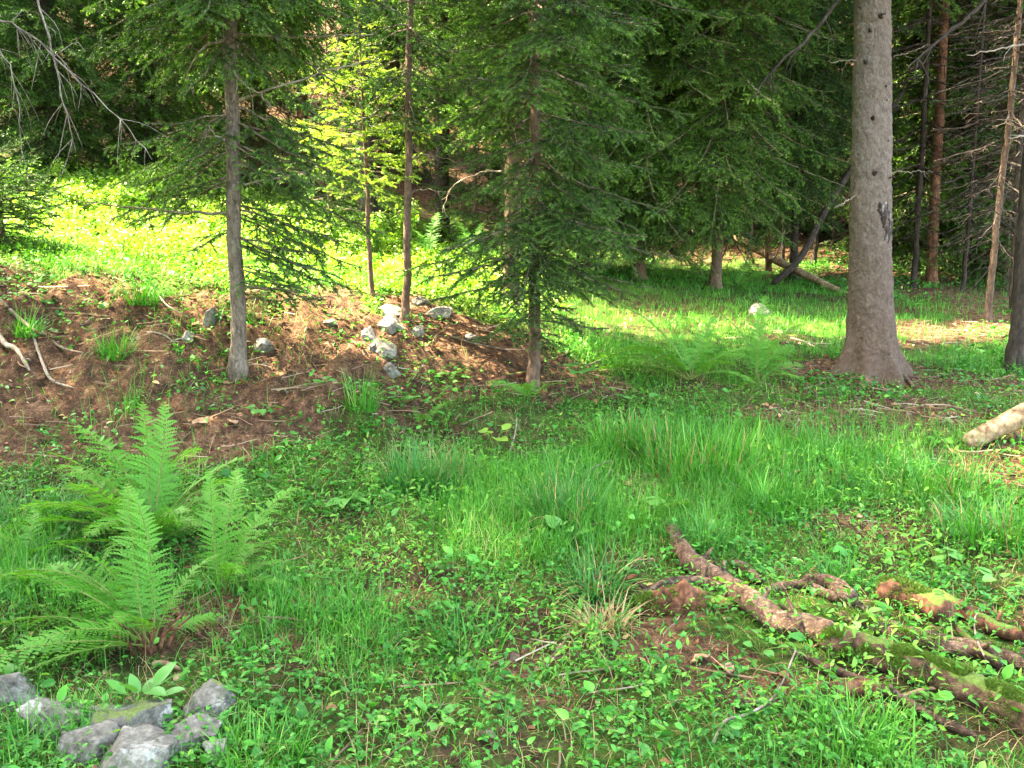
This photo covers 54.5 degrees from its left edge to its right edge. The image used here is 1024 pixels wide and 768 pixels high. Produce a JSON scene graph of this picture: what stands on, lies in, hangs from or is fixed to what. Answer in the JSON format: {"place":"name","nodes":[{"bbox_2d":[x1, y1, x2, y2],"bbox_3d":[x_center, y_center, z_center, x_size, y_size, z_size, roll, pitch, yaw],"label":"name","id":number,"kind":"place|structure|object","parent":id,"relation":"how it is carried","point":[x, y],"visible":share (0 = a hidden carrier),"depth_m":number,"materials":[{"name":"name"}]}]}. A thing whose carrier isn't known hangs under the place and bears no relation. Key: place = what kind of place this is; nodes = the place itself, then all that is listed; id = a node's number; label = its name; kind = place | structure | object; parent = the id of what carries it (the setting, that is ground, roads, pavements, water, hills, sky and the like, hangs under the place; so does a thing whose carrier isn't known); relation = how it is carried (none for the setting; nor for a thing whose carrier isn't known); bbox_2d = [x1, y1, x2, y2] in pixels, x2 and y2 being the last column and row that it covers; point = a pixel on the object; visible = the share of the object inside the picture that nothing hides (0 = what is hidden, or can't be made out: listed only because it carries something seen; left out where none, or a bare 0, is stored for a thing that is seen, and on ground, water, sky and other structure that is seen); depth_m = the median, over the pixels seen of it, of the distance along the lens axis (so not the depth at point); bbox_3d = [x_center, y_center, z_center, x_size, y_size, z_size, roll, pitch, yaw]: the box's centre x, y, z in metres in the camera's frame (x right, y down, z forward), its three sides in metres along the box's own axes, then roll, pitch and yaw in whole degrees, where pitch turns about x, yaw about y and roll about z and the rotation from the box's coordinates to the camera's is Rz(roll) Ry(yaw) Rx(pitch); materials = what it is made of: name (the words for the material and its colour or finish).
{"place":"outdoors","nodes":[
{"label":"outdoors","id":0,"kind":"place"},
{"bbox_2d":[0,0,1023,767],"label":"ground","id":1,"kind":"structure","parent":0,"point":[304,402],"depth_m":6.11,"materials":[{"name":"plant"}]},
{"bbox_2d":[0,671,40,712],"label":"stone","id":2,"kind":"object","parent":1,"relation":"on","point":[13,682],"visible":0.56,"depth_m":3.47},
{"bbox_2d":[0,300,62,337],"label":"grass tuft","id":3,"kind":"object","parent":1,"relation":"on","point":[19,333],"visible":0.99,"depth_m":6.64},
{"bbox_2d":[0,98,74,248],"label":"spruce bush","id":4,"kind":"object","parent":1,"relation":"on","point":[9,207],"visible":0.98,"depth_m":8.17,"materials":[{"name":"green plant"}]},
{"bbox_2d":[0,528,74,594],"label":"grass tuft","id":5,"kind":"object","parent":1,"relation":"on","point":[25,565],"visible":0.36,"depth_m":4.38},
{"bbox_2d":[0,508,87,587],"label":"fern","id":6,"kind":"object","parent":1,"relation":"on","point":[26,536],"visible":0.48,"depth_m":4.67,"materials":[{"name":"green plant"}]},
{"bbox_2d":[0,473,110,529],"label":"grass tuft","id":7,"kind":"object","parent":1,"relation":"on","point":[9,509],"visible":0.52,"depth_m":5.04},
{"bbox_2d":[15,697,95,741],"bbox_3d":[-1.501,1.134,3.351,0.281,0.144,0.202,4,9,27],"label":"stone","id":8,"kind":"object","parent":1,"relation":"on","point":[41,706],"visible":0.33,"depth_m":3.30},
{"bbox_2d":[0,0,115,185],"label":"spruce","id":9,"kind":"object","parent":1,"relation":"on","point":[4,94],"visible":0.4,"depth_m":12.80,"materials":[{"name":"green plant"}]},
{"bbox_2d":[50,180,106,209],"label":"leafy bush","id":10,"kind":"object","parent":1,"relation":"on","point":[74,196],"visible":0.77,"depth_m":11.20,"materials":[{"name":"green plant"}]},
{"bbox_2d":[0,0,167,183],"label":"bare tree branch","id":11,"kind":"object","parent":1,"relation":"on","point":[51,52],"visible":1,"depth_m":5.05,"materials":[{"name":"grey plant"}]},
{"bbox_2d":[56,720,121,765],"bbox_3d":[-1.344,1.154,3.198,0.237,0.153,0.216,-1,8,-5],"label":"stone","id":12,"kind":"object","parent":1,"relation":"on","point":[93,739],"visible":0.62,"depth_m":3.13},
{"bbox_2d":[70,206,120,238],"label":"leafy bush","id":13,"kind":"object","parent":1,"relation":"on","point":[102,216],"visible":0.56,"depth_m":9.77,"materials":[{"name":"green plant"}]},
{"bbox_2d":[0,0,205,184],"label":"spruce","id":14,"kind":"object","parent":1,"relation":"on","point":[45,83],"visible":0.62,"depth_m":13.11,"materials":[{"name":"green plant"}]},
{"bbox_2d":[0,483,223,673],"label":"fern","id":15,"kind":"object","parent":1,"relation":"on","point":[134,613],"visible":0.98,"depth_m":3.85,"materials":[{"name":"green plant"}]},
{"bbox_2d":[80,321,156,362],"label":"grass tuft","id":16,"kind":"object","parent":1,"relation":"on","point":[102,349],"visible":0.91,"depth_m":6.55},
{"bbox_2d":[106,178,130,215],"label":"leafy bush","id":17,"kind":"object","parent":1,"relation":"on","point":[120,200],"visible":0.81,"depth_m":10.94,"materials":[{"name":"green plant"}]},
{"bbox_2d":[1,401,274,563],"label":"fern","id":18,"kind":"object","parent":1,"relation":"on","point":[155,487],"visible":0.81,"depth_m":4.82,"materials":[{"name":"green plant"}]},
{"bbox_2d":[97,722,178,767],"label":"stone","id":19,"kind":"object","parent":1,"relation":"on","point":[147,748],"visible":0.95,"depth_m":3.04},
{"bbox_2d":[106,699,173,730],"bbox_3d":[-1.238,1.117,3.278,0.173,0.136,0.216,7,11,41],"label":"stone","id":20,"kind":"object","parent":1,"relation":"on","point":[151,712],"visible":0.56,"depth_m":3.25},
{"bbox_2d":[105,661,184,700],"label":"leafy plant","id":21,"kind":"object","parent":1,"relation":"on","point":[159,677],"visible":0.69,"depth_m":3.43,"materials":[{"name":"green plant"}]},
{"bbox_2d":[115,275,177,307],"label":"grass tuft","id":22,"kind":"object","parent":1,"relation":"on","point":[143,301],"visible":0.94,"depth_m":7.07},
{"bbox_2d":[1,0,314,176],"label":"spruce","id":23,"kind":"object","parent":1,"relation":"on","point":[140,87],"visible":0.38,"depth_m":14.00,"materials":[{"name":"green plant"}]},
{"bbox_2d":[167,713,221,752],"bbox_3d":[-1.057,1.155,3.257,0.220,0.153,0.257,-7,10,-39],"label":"stone","id":24,"kind":"object","parent":1,"relation":"on","point":[195,722],"visible":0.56,"depth_m":3.20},
{"bbox_2d":[99,0,293,127],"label":"spruce","id":25,"kind":"object","parent":1,"relation":"on","point":[176,59],"visible":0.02,"depth_m":18.26,"materials":[{"name":"green plant"}]},
{"bbox_2d":[181,678,235,717],"bbox_3d":[-1.032,1.088,3.404,0.178,0.130,0.177,0,8,-1],"label":"stone","id":26,"kind":"object","parent":1,"relation":"on","point":[213,687],"visible":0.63,"depth_m":3.35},
{"bbox_2d":[68,0,411,381],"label":"slim spruce","id":27,"kind":"object","parent":1,"relation":"on","point":[229,15],"visible":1,"depth_m":6.55,"materials":[{"name":"green plant"}]},
{"bbox_2d":[195,466,298,594],"bbox_3d":[-1.141,0.658,4.373,0.474,0.502,0.848,-3,8,-19],"label":"fern","id":28,"kind":"object","parent":1,"relation":"on","point":[233,565],"visible":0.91,"depth_m":4.42,"materials":[{"name":"green plant"}]},
{"bbox_2d":[188,690,337,767],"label":"grass tuft","id":29,"kind":"object","parent":1,"relation":"on","point":[276,735],"visible":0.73,"depth_m":3.16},
{"bbox_2d":[134,0,392,183],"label":"spruce","id":30,"kind":"object","parent":1,"relation":"on","point":[259,107],"visible":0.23,"depth_m":15.09,"materials":[{"name":"green plant"}]},
{"bbox_2d":[0,153,595,327],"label":"meadow herbs","id":31,"kind":"object","parent":1,"relation":"on","point":[174,234],"visible":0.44,"depth_m":10.01,"materials":[{"name":"green plant"}]},
{"bbox_2d":[259,3,398,241],"bbox_3d":[-2.064,-2.946,11.074,1.620,3.340,1.513,0,8,0],"label":"spruce","id":32,"kind":"object","parent":1,"relation":"on","point":[336,121],"visible":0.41,"depth_m":11.08,"materials":[{"name":"green plant"}]},
{"bbox_2d":[321,359,410,416],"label":"grass tuft","id":33,"kind":"object","parent":1,"relation":"on","point":[367,402],"visible":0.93,"depth_m":6.42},
{"bbox_2d":[289,0,445,299],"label":"spruce sapling","id":34,"kind":"object","parent":1,"relation":"on","point":[385,157],"visible":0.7,"depth_m":7.66,"materials":[{"name":"green plant"}]},
{"bbox_2d":[361,209,388,258],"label":"leafy bush","id":35,"kind":"object","parent":1,"relation":"on","point":[376,245],"visible":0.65,"depth_m":10.78,"materials":[{"name":"green plant"}]},
{"bbox_2d":[312,0,442,236],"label":"spruce","id":36,"kind":"object","parent":1,"relation":"on","point":[372,199],"visible":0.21,"depth_m":12.84,"materials":[{"name":"green plant"}]},
{"bbox_2d":[312,0,482,186],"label":"spruce","id":37,"kind":"object","parent":1,"relation":"on","point":[391,66],"visible":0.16,"depth_m":18.24,"materials":[{"name":"green plant"}]},
{"bbox_2d":[380,198,421,251],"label":"leafy bush","id":38,"kind":"object","parent":1,"relation":"on","point":[400,221],"visible":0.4,"depth_m":11.05,"materials":[{"name":"green plant"}]},
{"bbox_2d":[318,0,500,322],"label":"thin spruce","id":39,"kind":"object","parent":1,"relation":"on","point":[408,75],"visible":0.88,"depth_m":7.37,"materials":[{"name":"green plant"}]},
{"bbox_2d":[347,0,500,245],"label":"spruce","id":40,"kind":"object","parent":1,"relation":"on","point":[442,181],"visible":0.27,"depth_m":13.63,"materials":[{"name":"green plant"}]},
{"bbox_2d":[352,424,501,498],"bbox_3d":[-0.446,0.477,5.537,0.847,0.479,0.854,4,9,26],"label":"grass tuft","id":41,"kind":"object","parent":1,"relation":"on","point":[415,465],"visible":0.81,"depth_m":5.47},
{"bbox_2d":[408,699,470,731],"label":"leafy plant","id":42,"kind":"object","parent":1,"relation":"on","point":[419,703],"visible":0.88,"depth_m":3.25,"materials":[{"name":"green plant"}]},
{"bbox_2d":[270,0,651,316],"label":"straight spruce","id":43,"kind":"object","parent":1,"relation":"on","point":[469,23],"visible":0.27,"depth_m":8.46,"materials":[{"name":"green plant"}]},
{"bbox_2d":[415,593,523,668],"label":"grass tuft","id":44,"kind":"object","parent":1,"relation":"on","point":[495,634],"visible":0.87,"depth_m":3.85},
{"bbox_2d":[416,3,527,249],"bbox_3d":[-0.382,-3.508,13.056,1.812,3.940,1.861,0,8,0],"label":"spruce","id":45,"kind":"object","parent":1,"relation":"on","point":[474,213],"visible":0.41,"depth_m":13.11,"materials":[{"name":"green plant"}]},
{"bbox_2d":[0,228,1022,767],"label":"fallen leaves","id":46,"kind":"object","parent":1,"relation":"on","point":[630,576],"visible":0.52,"depth_m":6.49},
{"bbox_2d":[0,219,1023,767],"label":"grass","id":47,"kind":"structure","parent":1,"relation":"on","point":[808,451],"depth_m":4.89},
{"bbox_2d":[0,238,1023,767],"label":"clover leaves","id":48,"kind":"object","parent":1,"relation":"on","point":[632,752],"visible":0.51,"depth_m":3.81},
{"bbox_2d":[0,232,1023,767],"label":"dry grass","id":49,"kind":"structure","parent":1,"relation":"on","point":[526,574],"depth_m":4.29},
{"bbox_2d":[0,233,1023,767],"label":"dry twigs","id":50,"kind":"object","parent":1,"relation":"on","point":[302,387],"visible":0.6,"depth_m":6.48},
{"bbox_2d":[0,258,1023,475],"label":"bank sprigs","id":51,"kind":"object","parent":1,"relation":"on","point":[891,393],"visible":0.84,"depth_m":7.08,"materials":[{"name":"green plant"}]},
{"bbox_2d":[0,345,1023,767],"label":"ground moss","id":52,"kind":"object","parent":1,"relation":"on","point":[576,583],"visible":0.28,"depth_m":3.99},
{"bbox_2d":[0,238,1023,767],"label":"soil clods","id":53,"kind":"object","parent":1,"relation":"on","point":[510,656],"visible":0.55,"depth_m":6.33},
{"bbox_2d":[0,234,1023,767],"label":"herb leaves","id":54,"kind":"object","parent":1,"relation":"on","point":[588,686],"visible":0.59,"depth_m":4.37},
{"bbox_2d":[0,228,1023,767],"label":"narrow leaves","id":55,"kind":"object","parent":1,"relation":"on","point":[754,664],"visible":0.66,"depth_m":4.54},
{"bbox_2d":[394,0,733,390],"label":"bushy spruce","id":56,"kind":"object","parent":1,"relation":"on","point":[533,223],"visible":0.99,"depth_m":6.98,"materials":[{"name":"green plant"}]},
{"bbox_2d":[492,448,656,549],"bbox_3d":[0.276,0.576,4.930,0.874,0.508,0.865,4,9,26],"label":"grass tuft","id":57,"kind":"object","parent":1,"relation":"on","point":[583,497],"visible":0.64,"depth_m":4.88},
{"bbox_2d":[531,524,655,614],"bbox_3d":[0.362,0.846,4.300,0.615,0.449,0.654,0,8,0],"label":"grass tuft","id":58,"kind":"object","parent":1,"relation":"on","point":[593,597],"visible":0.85,"depth_m":4.29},
{"bbox_2d":[436,0,757,273],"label":"spruce","id":59,"kind":"object","parent":1,"relation":"on","point":[641,90],"visible":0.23,"depth_m":12.37,"materials":[{"name":"green plant"}]},
{"bbox_2d":[546,571,653,656],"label":"grass tuft","id":60,"kind":"object","parent":1,"relation":"on","point":[609,616],"visible":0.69,"depth_m":3.99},
{"bbox_2d":[566,390,693,458],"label":"grass tuft","id":61,"kind":"object","parent":1,"relation":"on","point":[617,436],"visible":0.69,"depth_m":6.13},
{"bbox_2d":[499,0,807,279],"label":"spruce","id":62,"kind":"object","parent":1,"relation":"on","point":[640,266],"visible":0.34,"depth_m":12.32,"materials":[{"name":"green plant"}]},
{"bbox_2d":[585,301,759,383],"bbox_3d":[1.296,-0.314,7.775,1.447,0.696,0.834,0,8,0],"label":"fern","id":63,"kind":"object","parent":1,"relation":"on","point":[691,363],"visible":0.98,"depth_m":7.76,"materials":[{"name":"green plant"}]},
{"bbox_2d":[629,579,737,615],"bbox_3d":[0.698,0.884,4.075,0.448,0.184,0.147,1,8,7],"label":"rotten stump","id":64,"kind":"object","parent":1,"relation":"on","point":[680,594],"visible":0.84,"depth_m":4.04,"materials":[{"name":"brown wood"}]},
{"bbox_2d":[638,564,737,606],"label":"branch","id":65,"kind":"object","parent":1,"relation":"on","point":[669,580],"visible":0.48,"depth_m":4.26,"materials":[{"name":"brown wood"}]},
{"bbox_2d":[611,401,788,485],"bbox_3d":[1.093,0.389,5.901,1.195,0.591,1.158,-4,9,-25],"label":"grass tuft","id":66,"kind":"object","parent":1,"relation":"on","point":[650,459],"visible":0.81,"depth_m":5.77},
{"bbox_2d":[660,500,753,554],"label":"grass tuft","id":67,"kind":"object","parent":1,"relation":"on","point":[698,538],"visible":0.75,"depth_m":4.65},
{"bbox_2d":[596,0,850,288],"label":"spruce","id":68,"kind":"object","parent":1,"relation":"on","point":[721,200],"visible":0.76,"depth_m":12.27,"materials":[{"name":"green plant"}]},
{"bbox_2d":[670,294,807,390],"bbox_3d":[1.830,-0.338,7.905,1.124,0.719,0.874,0,8,0],"label":"fern","id":69,"kind":"object","parent":1,"relation":"on","point":[761,359],"visible":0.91,"depth_m":7.95,"materials":[{"name":"green plant"}]},
{"bbox_2d":[666,524,833,643],"bbox_3d":[0.906,0.840,4.245,0.224,0.183,1.218,-3,9,-22],"label":"crooked log","id":70,"kind":"object","parent":1,"relation":"on","point":[683,555],"visible":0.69,"depth_m":3.94,"materials":[{"name":"brown wood"}]},
{"bbox_2d":[722,466,827,524],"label":"grass tuft","id":71,"kind":"object","parent":1,"relation":"on","point":[773,506],"visible":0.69,"depth_m":5.13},
{"bbox_2d":[726,0,848,276],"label":"spruce","id":72,"kind":"object","parent":1,"relation":"on","point":[767,261],"visible":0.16,"depth_m":14.21,"materials":[{"name":"green plant"}]},
{"bbox_2d":[734,235,847,292],"bbox_3d":[3.986,-1.722,14.266,0.169,0.874,2.542,-4,9,-24],"label":"fallen log","id":73,"kind":"object","parent":1,"relation":"on","point":[785,264],"visible":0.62,"depth_m":14.06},
{"bbox_2d":[761,576,838,601],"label":"branch","id":74,"kind":"object","parent":1,"relation":"on","point":[832,595],"visible":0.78,"depth_m":4.20,"materials":[{"name":"brown wood"}]},
{"bbox_2d":[700,0,927,280],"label":"spruce","id":75,"kind":"object","parent":1,"relation":"on","point":[838,98],"visible":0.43,"depth_m":13.81,"materials":[{"name":"green plant"}]},
{"bbox_2d":[726,0,906,235],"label":"spruce","id":76,"kind":"object","parent":1,"relation":"on","point":[807,227],"visible":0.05,"depth_m":19.15,"materials":[{"name":"green plant"}]},
{"bbox_2d":[802,573,857,606],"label":"curved branch","id":77,"kind":"object","parent":1,"relation":"on","point":[819,579],"visible":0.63,"depth_m":4.10,"materials":[{"name":"brown plant"}]},
{"bbox_2d":[705,0,960,385],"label":"spruce","id":78,"kind":"object","parent":1,"relation":"on","point":[871,348],"visible":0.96,"depth_m":7.92,"materials":[{"name":"brown plant"}]},
{"bbox_2d":[797,544,876,598],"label":"grass tuft","id":79,"kind":"object","parent":1,"relation":"on","point":[850,579],"visible":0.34,"depth_m":4.30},
{"bbox_2d":[771,89,905,285],"bbox_3d":[4.540,-2.716,13.564,2.292,2.704,0.240,-4,9,-26],"label":"leaning trunk","id":80,"kind":"object","parent":1,"relation":"on","point":[790,268],"visible":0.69,"depth_m":13.31,"materials":[{"name":"brown plant"}]},
{"bbox_2d":[804,678,885,697],"bbox_3d":[1.160,1.052,3.440,0.298,0.078,0.071,-1,8,-5],"label":"bark piece","id":81,"kind":"object","parent":1,"relation":"on","point":[857,683],"visible":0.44,"depth_m":3.42,"materials":[{"name":"brown wood"}]},
{"bbox_2d":[781,678,941,767],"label":"grass tuft","id":82,"kind":"object","parent":1,"relation":"on","point":[884,726],"visible":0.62,"depth_m":3.14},
{"bbox_2d":[709,222,1023,408],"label":"forest floor plants","id":83,"kind":"object","parent":1,"relation":"on","point":[992,327],"visible":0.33,"depth_m":14.05,"materials":[{"name":"green plant"}]},
{"bbox_2d":[790,648,976,737],"bbox_3d":[1.260,1.056,3.418,0.086,0.117,0.681,-6,10,-38],"label":"branch","id":84,"kind":"object","parent":1,"relation":"on","point":[941,720],"visible":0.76,"depth_m":3.35,"materials":[{"name":"brown wood"}]},
{"bbox_2d":[770,0,1021,279],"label":"spruce","id":85,"kind":"object","parent":1,"relation":"on","point":[906,247],"visible":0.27,"depth_m":15.55,"materials":[{"name":"green plant"}]},
{"bbox_2d":[874,574,955,625],"bbox_3d":[1.634,0.871,4.048,0.158,0.163,0.340,-6,10,-38],"label":"broken log","id":86,"kind":"object","parent":1,"relation":"on","point":[901,590],"visible":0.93,"depth_m":4.01,"materials":[{"name":"brown wood"}]},
{"bbox_2d":[816,624,1023,734],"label":"mossy log","id":87,"kind":"object","parent":1,"relation":"on","point":[989,690],"visible":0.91,"depth_m":3.43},
{"bbox_2d":[836,607,1023,658],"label":"long branch","id":88,"kind":"object","parent":1,"relation":"on","point":[949,645],"visible":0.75,"depth_m":3.76,"materials":[{"name":"brown wood"}]},
{"bbox_2d":[853,600,1023,669],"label":"branch","id":89,"kind":"object","parent":1,"relation":"on","point":[1008,657],"visible":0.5,"depth_m":3.69,"materials":[{"name":"brown plant"}]},
{"bbox_2d":[864,438,1017,508],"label":"grass tuft","id":90,"kind":"object","parent":1,"relation":"on","point":[949,490],"visible":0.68,"depth_m":5.51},
{"bbox_2d":[891,0,1002,287],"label":"conifer tree","id":91,"kind":"object","parent":1,"relation":"on","point":[928,19],"visible":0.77,"depth_m":13.87,"materials":[{"name":"brown plant"}]},
{"bbox_2d":[893,0,1000,285],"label":"spruce","id":92,"kind":"object","parent":1,"relation":"on","point":[931,273],"visible":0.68,"depth_m":14.22,"materials":[{"name":"brown plant"}]},
{"bbox_2d":[892,0,1015,270],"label":"spruce","id":93,"kind":"object","parent":1,"relation":"on","point":[963,181],"visible":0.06,"depth_m":15.95,"materials":[{"name":"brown plant"}]},
{"bbox_2d":[892,0,1023,292],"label":"spruce","id":94,"kind":"object","parent":1,"relation":"on","point":[1004,272],"visible":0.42,"depth_m":14.34,"materials":[{"name":"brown plant"}]},
{"bbox_2d":[906,0,1014,276],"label":"spruce","id":95,"kind":"object","parent":1,"relation":"on","point":[946,124],"visible":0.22,"depth_m":15.09,"materials":[{"name":"green plant"}]},
{"bbox_2d":[904,478,1023,558],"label":"grass tuft","id":96,"kind":"object","parent":1,"relation":"on","point":[974,532],"visible":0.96,"depth_m":4.79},
{"bbox_2d":[905,0,1023,374],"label":"spruce","id":97,"kind":"object","parent":1,"relation":"on","point":[1014,349],"visible":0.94,"depth_m":8.30,"materials":[{"name":"brown plant"}]},
{"bbox_2d":[922,0,1023,292],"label":"conifer tree","id":98,"kind":"object","parent":1,"relation":"on","point":[968,227],"visible":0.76,"depth_m":13.43,"materials":[{"name":"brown plant"}]},
{"bbox_2d":[929,0,1023,321],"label":"spruce","id":99,"kind":"object","parent":1,"relation":"on","point":[998,207],"visible":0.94,"depth_m":10.96,"materials":[{"name":"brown plant"}]},
{"bbox_2d":[931,588,1023,642],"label":"branch","id":100,"kind":"object","parent":1,"relation":"on","point":[992,624],"visible":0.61,"depth_m":3.86,"materials":[{"name":"brown wood"}]},
{"bbox_2d":[954,624,1003,669],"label":"branch","id":101,"kind":"object","parent":1,"relation":"on","point":[995,664],"visible":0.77,"depth_m":3.65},
{"bbox_2d":[941,1,1023,281],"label":"conifer tree","id":102,"kind":"object","parent":1,"relation":"on","point":[995,54],"visible":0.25,"depth_m":14.59,"materials":[{"name":"brown plant"}]},
{"bbox_2d":[947,10,1023,310],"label":"conifer tree","id":103,"kind":"object","parent":1,"relation":"on","point":[1019,148],"visible":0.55,"depth_m":11.98,"materials":[{"name":"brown plant"}]},
{"bbox_2d":[961,402,1023,448],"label":"pale log","id":104,"kind":"object","parent":1,"relation":"on","point":[1011,420],"visible":0.92,"depth_m":6.22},
{"bbox_2d":[0,212,1023,767],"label":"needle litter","id":105,"kind":"object","parent":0,"point":[506,498],"visible":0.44,"depth_m":5.81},
{"bbox_2d":[494,238,1010,367],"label":"lawn grass","id":106,"kind":"structure","parent":0,"point":[678,324],"depth_m":11.20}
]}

